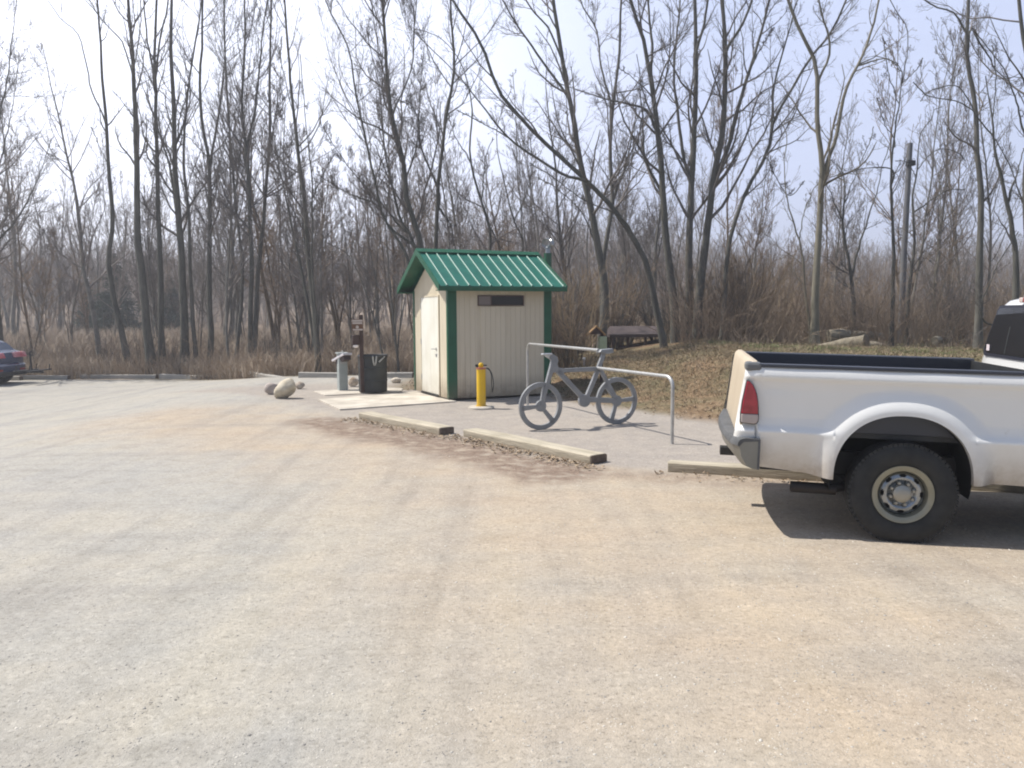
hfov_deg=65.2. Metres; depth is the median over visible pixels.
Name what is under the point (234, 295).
woodland tree
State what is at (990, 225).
young tree
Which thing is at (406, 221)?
woodland tree
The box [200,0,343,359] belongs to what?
bare tree
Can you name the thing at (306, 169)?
woodland tree
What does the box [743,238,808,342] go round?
bare shrub
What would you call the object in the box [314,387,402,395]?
pavement
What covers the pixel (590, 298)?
bare shrub
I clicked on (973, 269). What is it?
woodland tree
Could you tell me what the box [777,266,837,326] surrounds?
bare shrub
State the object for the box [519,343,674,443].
bike rack
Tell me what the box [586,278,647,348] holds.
bare shrub
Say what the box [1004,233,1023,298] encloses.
woodland tree
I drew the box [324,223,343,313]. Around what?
woodland tree
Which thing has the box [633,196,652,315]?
woodland tree
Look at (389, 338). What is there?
bare shrub
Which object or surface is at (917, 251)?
woodland tree
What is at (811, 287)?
bare shrub
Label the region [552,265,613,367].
bare shrub
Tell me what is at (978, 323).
bare tree
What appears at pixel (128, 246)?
woodland tree
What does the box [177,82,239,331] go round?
woodland tree
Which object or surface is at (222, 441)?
ground
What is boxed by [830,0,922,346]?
bare tree
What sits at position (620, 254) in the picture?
woodland tree
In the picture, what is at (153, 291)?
young tree
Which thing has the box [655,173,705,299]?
woodland tree
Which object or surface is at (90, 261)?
woodland tree
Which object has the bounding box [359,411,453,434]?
parking timber
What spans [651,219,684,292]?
woodland tree
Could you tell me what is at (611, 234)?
woodland tree
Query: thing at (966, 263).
woodland tree
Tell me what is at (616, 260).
woodland tree
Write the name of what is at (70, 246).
woodland tree
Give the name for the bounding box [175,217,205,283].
woodland tree
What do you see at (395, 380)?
boulder
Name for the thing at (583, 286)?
bare shrub
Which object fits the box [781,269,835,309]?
bare shrub
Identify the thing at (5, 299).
woodland tree
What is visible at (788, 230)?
woodland tree
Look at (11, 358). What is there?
parked car
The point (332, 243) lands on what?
woodland tree
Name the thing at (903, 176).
young tree
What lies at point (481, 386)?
air pump
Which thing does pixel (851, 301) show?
bare shrub
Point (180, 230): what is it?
bare tree
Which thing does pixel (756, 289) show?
bare shrub
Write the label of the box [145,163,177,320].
woodland tree
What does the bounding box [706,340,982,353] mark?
green grass
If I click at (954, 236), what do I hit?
young tree
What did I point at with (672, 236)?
woodland tree
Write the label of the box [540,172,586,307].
woodland tree
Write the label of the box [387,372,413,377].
parking timber
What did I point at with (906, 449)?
pickup truck
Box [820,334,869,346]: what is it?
fallen log
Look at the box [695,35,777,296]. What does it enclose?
young tree
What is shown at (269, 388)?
boulder
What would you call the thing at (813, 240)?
woodland tree
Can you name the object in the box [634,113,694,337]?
woodland tree
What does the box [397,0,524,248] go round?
bare tree
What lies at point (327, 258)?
woodland tree
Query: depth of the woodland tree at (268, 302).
31.69 m
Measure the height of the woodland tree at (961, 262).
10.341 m
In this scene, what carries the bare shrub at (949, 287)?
on the ground at (222, 441)
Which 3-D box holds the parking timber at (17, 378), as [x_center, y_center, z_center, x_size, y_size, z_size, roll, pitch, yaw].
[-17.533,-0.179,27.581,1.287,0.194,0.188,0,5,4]
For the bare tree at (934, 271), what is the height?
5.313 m
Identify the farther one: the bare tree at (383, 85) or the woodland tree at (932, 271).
the woodland tree at (932, 271)
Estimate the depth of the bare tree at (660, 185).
23.40 m
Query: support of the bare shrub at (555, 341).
on the ground at (222, 441)
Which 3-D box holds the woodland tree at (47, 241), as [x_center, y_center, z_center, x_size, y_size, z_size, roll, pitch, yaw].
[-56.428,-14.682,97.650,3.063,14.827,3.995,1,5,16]
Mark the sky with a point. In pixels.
(510, 54)
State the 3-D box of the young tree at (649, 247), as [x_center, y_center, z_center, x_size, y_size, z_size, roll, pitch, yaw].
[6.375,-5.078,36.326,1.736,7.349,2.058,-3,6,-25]
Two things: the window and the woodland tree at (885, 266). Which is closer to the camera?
the window
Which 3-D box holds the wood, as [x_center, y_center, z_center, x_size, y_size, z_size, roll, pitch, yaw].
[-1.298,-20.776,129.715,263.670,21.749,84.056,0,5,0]
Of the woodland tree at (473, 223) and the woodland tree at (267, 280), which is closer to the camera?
the woodland tree at (267, 280)
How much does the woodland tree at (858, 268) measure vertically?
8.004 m
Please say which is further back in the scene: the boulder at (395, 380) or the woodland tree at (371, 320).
the woodland tree at (371, 320)
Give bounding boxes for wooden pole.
[897,143,915,341]
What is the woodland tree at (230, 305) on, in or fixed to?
on the ground at (222, 441)
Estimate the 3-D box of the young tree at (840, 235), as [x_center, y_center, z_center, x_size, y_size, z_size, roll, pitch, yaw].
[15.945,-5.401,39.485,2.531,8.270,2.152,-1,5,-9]
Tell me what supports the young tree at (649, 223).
on the ground at (222, 441)
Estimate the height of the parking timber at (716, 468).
0.164 m
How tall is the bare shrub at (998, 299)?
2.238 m
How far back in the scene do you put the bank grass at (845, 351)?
17.61 m
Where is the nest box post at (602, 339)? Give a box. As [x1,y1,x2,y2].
[586,325,606,381]
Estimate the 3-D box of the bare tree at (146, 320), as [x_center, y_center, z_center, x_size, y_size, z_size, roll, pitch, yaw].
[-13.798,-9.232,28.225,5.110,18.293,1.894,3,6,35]
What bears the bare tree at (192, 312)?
on the ground at (222, 441)
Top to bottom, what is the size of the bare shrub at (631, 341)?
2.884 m
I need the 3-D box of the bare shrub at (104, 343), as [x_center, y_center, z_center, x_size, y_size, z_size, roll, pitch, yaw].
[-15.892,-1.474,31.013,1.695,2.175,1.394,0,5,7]
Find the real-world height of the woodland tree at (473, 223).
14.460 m
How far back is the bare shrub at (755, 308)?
22.94 m
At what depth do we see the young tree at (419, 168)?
29.59 m
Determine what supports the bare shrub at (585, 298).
on the ground at (222, 441)
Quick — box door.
[420,297,438,394]
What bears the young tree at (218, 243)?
on the ground at (222, 441)
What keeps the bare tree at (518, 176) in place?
on the ground at (222, 441)
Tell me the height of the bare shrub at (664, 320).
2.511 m
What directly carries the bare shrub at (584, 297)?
on the ground at (222, 441)
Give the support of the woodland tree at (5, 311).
on the ground at (222, 441)
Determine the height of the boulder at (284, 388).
0.447 m
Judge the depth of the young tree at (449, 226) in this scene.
35.56 m
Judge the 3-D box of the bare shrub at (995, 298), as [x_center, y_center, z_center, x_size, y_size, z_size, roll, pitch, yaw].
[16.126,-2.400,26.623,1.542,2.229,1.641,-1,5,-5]
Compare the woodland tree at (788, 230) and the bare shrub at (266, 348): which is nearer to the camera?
the bare shrub at (266, 348)
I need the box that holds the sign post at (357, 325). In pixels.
[352,315,364,392]
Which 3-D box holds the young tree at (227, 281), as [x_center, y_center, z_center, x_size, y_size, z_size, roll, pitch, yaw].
[-9.819,-6.712,28.154,3.047,13.249,3.286,1,5,17]
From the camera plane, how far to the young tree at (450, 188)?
25.59 m
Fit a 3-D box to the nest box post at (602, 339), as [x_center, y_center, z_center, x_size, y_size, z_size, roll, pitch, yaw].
[1.816,-0.618,17.212,0.425,1.292,0.220,-1,5,-6]
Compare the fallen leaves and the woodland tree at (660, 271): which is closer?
the fallen leaves
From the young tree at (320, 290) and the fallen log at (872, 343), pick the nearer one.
the fallen log at (872, 343)
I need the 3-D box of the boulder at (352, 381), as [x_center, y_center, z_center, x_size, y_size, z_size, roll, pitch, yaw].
[-3.784,-0.047,19.083,0.246,0.239,0.190,0,5,0]
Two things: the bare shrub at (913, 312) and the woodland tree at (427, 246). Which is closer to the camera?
the bare shrub at (913, 312)
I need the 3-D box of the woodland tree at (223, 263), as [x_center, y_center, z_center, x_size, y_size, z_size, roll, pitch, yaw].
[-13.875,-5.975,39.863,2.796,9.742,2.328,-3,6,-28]
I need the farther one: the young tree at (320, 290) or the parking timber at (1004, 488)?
the young tree at (320, 290)
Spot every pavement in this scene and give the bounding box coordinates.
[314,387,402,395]
[318,391,456,410]
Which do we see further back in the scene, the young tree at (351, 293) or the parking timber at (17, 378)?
the young tree at (351, 293)
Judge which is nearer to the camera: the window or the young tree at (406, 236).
the window
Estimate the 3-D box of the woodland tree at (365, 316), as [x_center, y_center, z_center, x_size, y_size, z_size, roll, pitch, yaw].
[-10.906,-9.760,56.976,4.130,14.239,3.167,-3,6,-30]
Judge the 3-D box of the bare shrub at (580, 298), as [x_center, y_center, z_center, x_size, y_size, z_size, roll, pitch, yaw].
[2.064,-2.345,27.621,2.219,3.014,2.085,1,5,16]
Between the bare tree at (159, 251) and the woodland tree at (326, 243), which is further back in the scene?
the woodland tree at (326, 243)
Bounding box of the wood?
[0,213,1023,327]
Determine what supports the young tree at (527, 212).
on the ground at (222, 441)
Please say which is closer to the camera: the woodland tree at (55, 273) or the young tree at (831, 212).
the young tree at (831, 212)
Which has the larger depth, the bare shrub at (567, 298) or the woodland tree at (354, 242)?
the woodland tree at (354, 242)
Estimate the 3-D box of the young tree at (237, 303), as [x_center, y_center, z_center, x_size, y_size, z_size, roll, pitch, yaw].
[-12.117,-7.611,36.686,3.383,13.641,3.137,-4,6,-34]
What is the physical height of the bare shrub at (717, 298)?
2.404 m
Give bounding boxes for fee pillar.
[332,351,351,390]
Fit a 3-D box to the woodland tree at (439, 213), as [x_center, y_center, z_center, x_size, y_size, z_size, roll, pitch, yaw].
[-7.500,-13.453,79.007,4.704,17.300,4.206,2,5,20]
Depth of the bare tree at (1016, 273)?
18.19 m
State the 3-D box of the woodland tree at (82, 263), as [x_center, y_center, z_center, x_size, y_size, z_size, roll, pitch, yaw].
[-16.722,-6.646,31.111,3.096,12.735,3.719,1,5,17]
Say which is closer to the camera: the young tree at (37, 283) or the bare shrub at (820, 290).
the bare shrub at (820, 290)
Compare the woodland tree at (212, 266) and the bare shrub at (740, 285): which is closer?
the bare shrub at (740, 285)
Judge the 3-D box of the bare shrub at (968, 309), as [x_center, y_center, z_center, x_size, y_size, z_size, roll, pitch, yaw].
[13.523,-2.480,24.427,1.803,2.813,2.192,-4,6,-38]
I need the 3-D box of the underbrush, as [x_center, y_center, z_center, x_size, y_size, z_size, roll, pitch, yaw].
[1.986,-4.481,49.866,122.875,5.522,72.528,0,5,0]
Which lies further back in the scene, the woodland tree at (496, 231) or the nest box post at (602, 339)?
the woodland tree at (496, 231)
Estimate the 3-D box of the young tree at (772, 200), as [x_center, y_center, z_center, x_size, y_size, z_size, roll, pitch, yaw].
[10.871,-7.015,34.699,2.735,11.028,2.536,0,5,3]
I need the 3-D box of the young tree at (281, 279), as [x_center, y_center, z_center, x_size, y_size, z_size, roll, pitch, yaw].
[-8.068,-5.889,29.362,3.236,11.382,2.591,3,6,35]
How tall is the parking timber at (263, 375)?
0.194 m
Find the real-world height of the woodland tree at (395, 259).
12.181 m
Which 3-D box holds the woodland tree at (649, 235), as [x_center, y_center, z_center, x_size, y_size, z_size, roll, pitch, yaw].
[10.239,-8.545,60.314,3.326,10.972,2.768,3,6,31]
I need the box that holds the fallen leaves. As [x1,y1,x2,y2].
[340,339,982,482]
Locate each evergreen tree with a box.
[68,283,103,331]
[88,254,154,335]
[151,275,191,332]
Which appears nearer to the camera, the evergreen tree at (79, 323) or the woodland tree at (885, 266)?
the evergreen tree at (79, 323)
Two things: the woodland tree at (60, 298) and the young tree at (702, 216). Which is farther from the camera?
the woodland tree at (60, 298)
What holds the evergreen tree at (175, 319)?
on the ground at (222, 441)
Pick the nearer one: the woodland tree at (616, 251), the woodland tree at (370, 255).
the woodland tree at (616, 251)
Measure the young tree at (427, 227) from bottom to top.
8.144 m
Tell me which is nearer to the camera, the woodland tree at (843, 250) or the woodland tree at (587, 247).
the woodland tree at (843, 250)
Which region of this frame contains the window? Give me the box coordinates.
[478,295,523,305]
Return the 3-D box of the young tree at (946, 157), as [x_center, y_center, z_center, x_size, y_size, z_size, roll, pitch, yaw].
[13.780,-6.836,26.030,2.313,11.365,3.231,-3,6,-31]
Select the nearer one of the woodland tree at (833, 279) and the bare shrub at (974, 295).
the bare shrub at (974, 295)
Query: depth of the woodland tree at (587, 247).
47.74 m
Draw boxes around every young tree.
[0,124,64,359]
[0,190,59,352]
[42,175,101,344]
[85,131,136,343]
[111,141,173,343]
[117,150,172,310]
[125,149,177,345]
[155,157,213,320]
[171,136,232,322]
[174,181,229,349]
[183,3,281,376]
[211,66,285,340]
[213,158,266,342]
[243,65,330,356]
[257,80,343,352]
[271,166,324,355]
[287,159,340,355]
[321,153,363,330]
[325,165,371,349]
[344,161,386,336]
[360,65,434,297]
[368,89,439,329]
[385,184,417,337]
[392,152,439,327]
[396,155,445,304]
[415,46,498,249]
[422,176,470,248]
[436,129,484,249]
[506,106,556,259]
[507,134,561,276]
[585,75,648,306]
[595,169,655,311]
[603,143,644,318]
[613,160,663,311]
[633,196,665,313]
[671,78,732,285]
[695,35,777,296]
[731,90,800,279]
[789,80,871,327]
[790,155,852,306]
[805,188,870,300]
[846,9,956,313]
[874,1,989,336]
[895,5,985,342]
[925,82,1006,324]
[948,0,1022,331]
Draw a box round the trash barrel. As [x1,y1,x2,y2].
[357,354,387,392]
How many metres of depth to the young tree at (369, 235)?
38.51 m
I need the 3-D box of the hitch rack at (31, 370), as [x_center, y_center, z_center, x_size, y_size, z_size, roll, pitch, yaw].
[-15.749,-0.722,25.982,1.030,0.725,1.240,0,5,0]
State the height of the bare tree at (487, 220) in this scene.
10.716 m
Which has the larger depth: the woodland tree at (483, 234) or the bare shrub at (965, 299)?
the woodland tree at (483, 234)
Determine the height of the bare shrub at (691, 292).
3.439 m
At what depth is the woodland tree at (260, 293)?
61.39 m
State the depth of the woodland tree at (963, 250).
59.09 m
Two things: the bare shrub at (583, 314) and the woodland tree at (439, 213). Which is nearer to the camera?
the bare shrub at (583, 314)
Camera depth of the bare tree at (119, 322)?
28.97 m
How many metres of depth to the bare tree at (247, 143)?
27.61 m
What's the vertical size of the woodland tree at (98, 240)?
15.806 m
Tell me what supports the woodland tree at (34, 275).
on the ground at (222, 441)
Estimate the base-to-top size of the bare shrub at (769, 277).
3.406 m
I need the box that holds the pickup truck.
[718,297,1023,543]
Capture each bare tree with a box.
[0,0,78,341]
[48,0,131,366]
[87,0,158,374]
[124,0,189,373]
[131,0,234,363]
[137,0,221,370]
[168,0,253,359]
[181,0,295,367]
[193,0,265,360]
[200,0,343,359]
[238,0,337,371]
[303,0,454,263]
[324,231,394,353]
[378,175,414,371]
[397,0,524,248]
[413,0,667,348]
[415,29,544,250]
[482,71,558,258]
[490,0,641,354]
[552,0,703,343]
[575,0,682,308]
[638,0,754,339]
[677,0,811,338]
[718,0,860,340]
[753,0,919,344]
[764,119,818,337]
[823,126,897,330]
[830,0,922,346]
[889,106,965,346]
[913,45,1023,300]
[916,0,1023,343]
[916,172,957,334]
[920,0,1023,348]
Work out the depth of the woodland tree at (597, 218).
39.62 m
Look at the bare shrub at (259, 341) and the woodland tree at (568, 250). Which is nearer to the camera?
the bare shrub at (259, 341)
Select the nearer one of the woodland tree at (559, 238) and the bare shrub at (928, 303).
the bare shrub at (928, 303)
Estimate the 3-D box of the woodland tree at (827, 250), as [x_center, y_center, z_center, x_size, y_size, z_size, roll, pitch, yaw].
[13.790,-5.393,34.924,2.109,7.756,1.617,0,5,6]
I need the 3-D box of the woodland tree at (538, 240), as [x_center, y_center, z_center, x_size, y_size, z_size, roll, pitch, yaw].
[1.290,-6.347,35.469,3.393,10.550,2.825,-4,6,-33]
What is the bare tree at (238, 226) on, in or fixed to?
on the ground at (222, 441)
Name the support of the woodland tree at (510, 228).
on the ground at (222, 441)
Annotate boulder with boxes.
[264,383,276,394]
[274,378,295,398]
[295,381,304,388]
[348,377,357,386]
[391,377,400,382]
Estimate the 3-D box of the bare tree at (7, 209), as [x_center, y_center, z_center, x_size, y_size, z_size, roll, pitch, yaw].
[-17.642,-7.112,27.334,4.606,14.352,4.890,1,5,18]
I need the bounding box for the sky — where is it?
[0,0,1023,289]
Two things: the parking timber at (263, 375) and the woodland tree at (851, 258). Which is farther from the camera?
the woodland tree at (851, 258)
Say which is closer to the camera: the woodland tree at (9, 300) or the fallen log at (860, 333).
the fallen log at (860, 333)
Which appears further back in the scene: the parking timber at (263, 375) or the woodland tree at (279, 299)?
the woodland tree at (279, 299)
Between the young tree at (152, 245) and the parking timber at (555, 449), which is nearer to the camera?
the parking timber at (555, 449)
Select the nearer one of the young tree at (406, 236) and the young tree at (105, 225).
the young tree at (406, 236)
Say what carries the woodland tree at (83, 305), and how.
on the ground at (222, 441)
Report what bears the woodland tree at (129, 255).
on the ground at (222, 441)
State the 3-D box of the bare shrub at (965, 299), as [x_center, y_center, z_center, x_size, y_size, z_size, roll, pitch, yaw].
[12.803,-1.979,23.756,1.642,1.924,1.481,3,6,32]
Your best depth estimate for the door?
16.61 m
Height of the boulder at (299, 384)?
0.184 m
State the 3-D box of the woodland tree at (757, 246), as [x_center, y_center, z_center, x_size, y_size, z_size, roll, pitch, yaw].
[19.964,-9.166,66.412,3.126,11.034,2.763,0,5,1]
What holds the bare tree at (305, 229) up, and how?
on the ground at (222, 441)
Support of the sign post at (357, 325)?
on the ground at (222, 441)
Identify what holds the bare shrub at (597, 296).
on the ground at (222, 441)
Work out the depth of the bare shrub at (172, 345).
28.78 m
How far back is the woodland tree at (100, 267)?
77.49 m
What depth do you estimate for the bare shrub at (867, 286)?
27.56 m
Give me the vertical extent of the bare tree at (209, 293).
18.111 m
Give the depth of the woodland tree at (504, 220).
63.87 m
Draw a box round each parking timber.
[11,376,22,379]
[22,375,70,379]
[80,374,157,378]
[159,374,223,378]
[230,368,283,377]
[298,372,336,377]
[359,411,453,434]
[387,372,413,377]
[463,428,606,463]
[668,460,822,481]
[971,484,1023,493]
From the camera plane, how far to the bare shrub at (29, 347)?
29.27 m
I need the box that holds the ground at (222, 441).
[0,269,1023,767]
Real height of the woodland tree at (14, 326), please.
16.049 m
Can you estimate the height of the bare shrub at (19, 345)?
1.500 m
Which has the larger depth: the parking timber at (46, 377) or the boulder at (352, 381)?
the parking timber at (46, 377)
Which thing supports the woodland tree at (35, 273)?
on the ground at (222, 441)
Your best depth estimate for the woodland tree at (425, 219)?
67.89 m
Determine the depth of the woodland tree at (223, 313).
69.46 m
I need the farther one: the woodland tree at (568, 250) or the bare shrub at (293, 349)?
the woodland tree at (568, 250)
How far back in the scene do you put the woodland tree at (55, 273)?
66.17 m
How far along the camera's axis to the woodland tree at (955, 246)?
31.39 m
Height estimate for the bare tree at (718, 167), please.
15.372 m
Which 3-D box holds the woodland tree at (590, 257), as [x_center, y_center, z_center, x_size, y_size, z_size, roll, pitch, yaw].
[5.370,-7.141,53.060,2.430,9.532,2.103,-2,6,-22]
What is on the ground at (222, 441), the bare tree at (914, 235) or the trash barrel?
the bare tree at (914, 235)
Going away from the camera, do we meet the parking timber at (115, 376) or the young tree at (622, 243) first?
the parking timber at (115, 376)
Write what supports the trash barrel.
on the pavement at (344, 392)
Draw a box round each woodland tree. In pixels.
[0,58,36,264]
[0,79,47,336]
[0,181,27,326]
[0,199,35,332]
[0,259,12,327]
[11,164,66,332]
[15,41,132,363]
[22,211,53,327]
[23,215,46,326]
[30,164,85,329]
[35,212,76,325]
[37,204,56,317]
[43,197,76,330]
[47,227,64,330]
[52,197,101,336]
[54,195,81,318]
[56,203,91,322]
[64,209,107,300]
[82,211,106,317]
[85,234,106,307]
[86,186,119,293]
[92,154,148,319]
[94,168,140,336]
[117,211,138,315]
[122,201,141,325]
[128,194,172,328]
[135,186,177,315]
[144,169,186,292]
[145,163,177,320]
[172,204,203,308]
[173,194,206,330]
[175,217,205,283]
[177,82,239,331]
[183,62,263,348]
[186,206,234,326]
[192,215,221,327]
[204,166,261,344]
[206,225,239,328]
[211,82,299,350]
[212,49,286,333]
[232,232,255,323]
[246,163,283,322]
[253,155,297,328]
[254,205,277,327]
[262,157,310,336]
[267,130,339,348]
[272,243,291,325]
[285,168,310,327]
[292,154,364,354]
[301,207,339,290]
[304,196,338,307]
[305,148,353,334]
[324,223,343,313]
[328,169,372,317]
[336,146,385,328]
[344,187,389,341]
[349,147,391,333]
[352,83,413,354]
[354,185,387,301]
[355,162,388,330]
[378,206,413,322]
[382,175,412,327]
[383,135,440,294]
[395,192,426,325]
[407,158,440,326]
[408,108,475,249]
[409,177,439,246]
[425,137,473,249]
[428,159,454,248]
[430,197,449,248]
[432,191,452,247]
[463,202,492,249]
[464,139,524,250]
[466,198,483,249]
[467,207,487,249]
[469,147,504,250]
[469,215,495,250]
[491,189,517,250]
[494,191,520,250]
[500,121,584,277]
[501,191,520,250]
[504,32,596,294]
[516,144,554,256]
[535,158,576,306]
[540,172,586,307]
[541,203,578,299]
[555,153,596,301]
[556,137,615,296]
[570,203,585,287]
[572,222,606,314]
[582,184,613,306]
[594,206,615,268]
[599,85,667,309]
[605,227,619,308]
[606,180,639,308]
[608,191,638,309]
[612,223,627,297]
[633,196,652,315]
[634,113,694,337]
[640,196,666,287]
[649,222,666,317]
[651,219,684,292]
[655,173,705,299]
[657,199,685,315]
[668,197,693,308]
[739,205,770,288]
[759,220,782,338]
[778,228,799,291]
[778,244,805,299]
[792,167,849,296]
[808,180,853,308]
[810,177,874,323]
[824,249,844,322]
[825,212,852,293]
[831,217,862,307]
[851,229,878,311]
[875,230,890,299]
[884,205,912,304]
[895,203,932,306]
[907,211,956,306]
[921,102,991,306]
[941,206,973,302]
[946,235,968,300]
[948,192,985,302]
[953,233,975,296]
[960,249,986,292]
[967,227,1002,306]
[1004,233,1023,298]
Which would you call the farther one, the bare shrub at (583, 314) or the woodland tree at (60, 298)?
the woodland tree at (60, 298)
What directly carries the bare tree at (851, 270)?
on the ground at (222, 441)
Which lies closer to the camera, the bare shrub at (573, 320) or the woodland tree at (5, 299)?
the bare shrub at (573, 320)
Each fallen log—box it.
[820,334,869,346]
[826,329,850,341]
[851,331,884,339]
[869,341,882,346]
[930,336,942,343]
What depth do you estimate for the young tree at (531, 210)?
31.29 m
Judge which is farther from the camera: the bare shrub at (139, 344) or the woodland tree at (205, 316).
the woodland tree at (205, 316)
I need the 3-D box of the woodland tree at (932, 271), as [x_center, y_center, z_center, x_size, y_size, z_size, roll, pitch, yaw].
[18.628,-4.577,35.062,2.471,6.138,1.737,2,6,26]
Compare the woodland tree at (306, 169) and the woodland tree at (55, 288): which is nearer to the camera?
the woodland tree at (306, 169)
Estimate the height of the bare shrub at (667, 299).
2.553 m
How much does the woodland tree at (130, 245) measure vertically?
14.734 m
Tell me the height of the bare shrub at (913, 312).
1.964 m
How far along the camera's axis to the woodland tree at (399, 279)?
73.54 m
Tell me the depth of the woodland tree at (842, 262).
58.84 m
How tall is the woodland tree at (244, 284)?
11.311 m
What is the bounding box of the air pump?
[468,363,493,409]
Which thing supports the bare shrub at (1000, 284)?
on the ground at (222, 441)
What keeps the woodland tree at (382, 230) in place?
on the ground at (222, 441)
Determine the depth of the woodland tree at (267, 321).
64.35 m
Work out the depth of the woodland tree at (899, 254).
43.85 m
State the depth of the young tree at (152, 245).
38.77 m
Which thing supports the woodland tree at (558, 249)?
on the ground at (222, 441)
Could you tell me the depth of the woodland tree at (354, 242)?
69.14 m
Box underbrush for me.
[2,220,1023,381]
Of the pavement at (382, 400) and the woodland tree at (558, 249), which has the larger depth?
the woodland tree at (558, 249)
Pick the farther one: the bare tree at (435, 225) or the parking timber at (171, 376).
the parking timber at (171, 376)
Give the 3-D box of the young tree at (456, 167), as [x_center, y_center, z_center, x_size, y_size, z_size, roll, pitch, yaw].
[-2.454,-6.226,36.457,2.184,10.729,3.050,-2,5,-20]
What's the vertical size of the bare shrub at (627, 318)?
3.772 m
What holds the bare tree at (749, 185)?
on the ground at (222, 441)
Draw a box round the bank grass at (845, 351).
[561,338,983,412]
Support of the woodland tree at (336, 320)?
on the ground at (222, 441)
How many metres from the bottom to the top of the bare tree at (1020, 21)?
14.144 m
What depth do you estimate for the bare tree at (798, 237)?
21.68 m
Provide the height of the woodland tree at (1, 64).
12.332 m
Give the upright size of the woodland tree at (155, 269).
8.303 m
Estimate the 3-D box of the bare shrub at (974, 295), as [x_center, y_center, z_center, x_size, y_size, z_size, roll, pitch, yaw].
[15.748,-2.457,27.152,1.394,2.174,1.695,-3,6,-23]
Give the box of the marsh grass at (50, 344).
[3,303,960,379]
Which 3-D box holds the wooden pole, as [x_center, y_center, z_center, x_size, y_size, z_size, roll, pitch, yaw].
[12.156,-4.270,24.692,0.288,6.200,0.260,0,5,0]
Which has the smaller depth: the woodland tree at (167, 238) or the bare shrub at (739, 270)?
the bare shrub at (739, 270)
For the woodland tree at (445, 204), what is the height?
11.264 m
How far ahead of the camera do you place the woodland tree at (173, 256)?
63.81 m
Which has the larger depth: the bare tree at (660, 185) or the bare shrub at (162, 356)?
the bare shrub at (162, 356)
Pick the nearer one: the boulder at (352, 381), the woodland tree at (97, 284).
the boulder at (352, 381)
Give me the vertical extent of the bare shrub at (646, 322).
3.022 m
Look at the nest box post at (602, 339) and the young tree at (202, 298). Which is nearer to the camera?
the nest box post at (602, 339)
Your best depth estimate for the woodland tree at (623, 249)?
37.44 m
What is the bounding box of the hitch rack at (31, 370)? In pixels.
[12,351,51,372]
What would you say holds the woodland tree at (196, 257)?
on the ground at (222, 441)
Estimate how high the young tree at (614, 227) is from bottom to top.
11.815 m
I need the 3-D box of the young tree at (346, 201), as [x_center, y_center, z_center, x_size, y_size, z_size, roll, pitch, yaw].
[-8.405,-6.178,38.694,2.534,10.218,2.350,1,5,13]
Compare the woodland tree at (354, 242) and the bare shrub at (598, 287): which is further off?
the woodland tree at (354, 242)
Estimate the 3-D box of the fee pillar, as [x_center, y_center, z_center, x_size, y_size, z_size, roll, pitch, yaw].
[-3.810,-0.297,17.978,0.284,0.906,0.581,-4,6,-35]
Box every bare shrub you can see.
[8,337,29,356]
[10,331,51,366]
[85,321,119,359]
[91,331,132,366]
[119,319,169,368]
[155,326,189,363]
[155,337,176,373]
[167,337,201,373]
[197,343,231,371]
[244,324,281,356]
[255,337,280,358]
[260,334,305,363]
[270,327,305,367]
[323,328,358,363]
[377,326,407,353]
[552,263,597,353]
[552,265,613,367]
[552,279,598,367]
[552,279,618,361]
[552,280,606,367]
[552,282,589,363]
[554,277,598,355]
[555,273,598,353]
[558,268,614,350]
[559,243,660,347]
[560,268,599,341]
[561,273,599,352]
[562,268,608,337]
[563,254,638,347]
[572,253,637,337]
[575,260,647,346]
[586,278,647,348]
[593,269,663,344]
[622,260,678,339]
[635,263,714,341]
[643,266,718,342]
[652,232,755,339]
[693,240,781,342]
[695,271,758,340]
[696,240,796,339]
[705,251,774,336]
[708,256,767,328]
[709,241,787,336]
[709,255,766,340]
[715,226,811,342]
[720,241,786,341]
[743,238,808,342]
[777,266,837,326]
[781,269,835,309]
[792,264,835,315]
[824,282,883,330]
[836,256,891,328]
[887,293,930,338]
[911,278,963,337]
[914,288,971,345]
[917,257,974,344]
[921,256,1000,339]
[923,255,986,344]
[958,284,995,324]
[984,274,1023,318]
[984,279,1010,340]
[985,267,1010,300]
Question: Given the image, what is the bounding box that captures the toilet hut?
[397,238,566,398]
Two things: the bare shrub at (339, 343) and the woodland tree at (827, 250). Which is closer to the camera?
the bare shrub at (339, 343)
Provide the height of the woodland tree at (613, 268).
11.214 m
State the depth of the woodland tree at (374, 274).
38.62 m
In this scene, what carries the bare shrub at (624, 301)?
on the ground at (222, 441)
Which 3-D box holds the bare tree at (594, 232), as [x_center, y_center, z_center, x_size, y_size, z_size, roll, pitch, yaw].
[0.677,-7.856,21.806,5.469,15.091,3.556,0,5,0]
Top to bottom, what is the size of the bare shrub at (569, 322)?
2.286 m
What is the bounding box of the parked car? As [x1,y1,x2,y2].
[0,340,26,381]
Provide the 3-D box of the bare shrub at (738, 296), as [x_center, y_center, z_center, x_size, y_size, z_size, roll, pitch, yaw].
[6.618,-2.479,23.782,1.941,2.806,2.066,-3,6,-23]
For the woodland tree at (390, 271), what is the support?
on the ground at (222, 441)
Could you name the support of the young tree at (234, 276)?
on the ground at (222, 441)
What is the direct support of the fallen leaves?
on the ground at (222, 441)
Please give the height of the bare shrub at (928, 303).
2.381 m
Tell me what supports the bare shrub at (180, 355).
on the ground at (222, 441)
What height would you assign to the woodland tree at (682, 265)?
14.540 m
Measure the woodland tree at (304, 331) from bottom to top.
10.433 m
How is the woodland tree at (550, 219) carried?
on the ground at (222, 441)

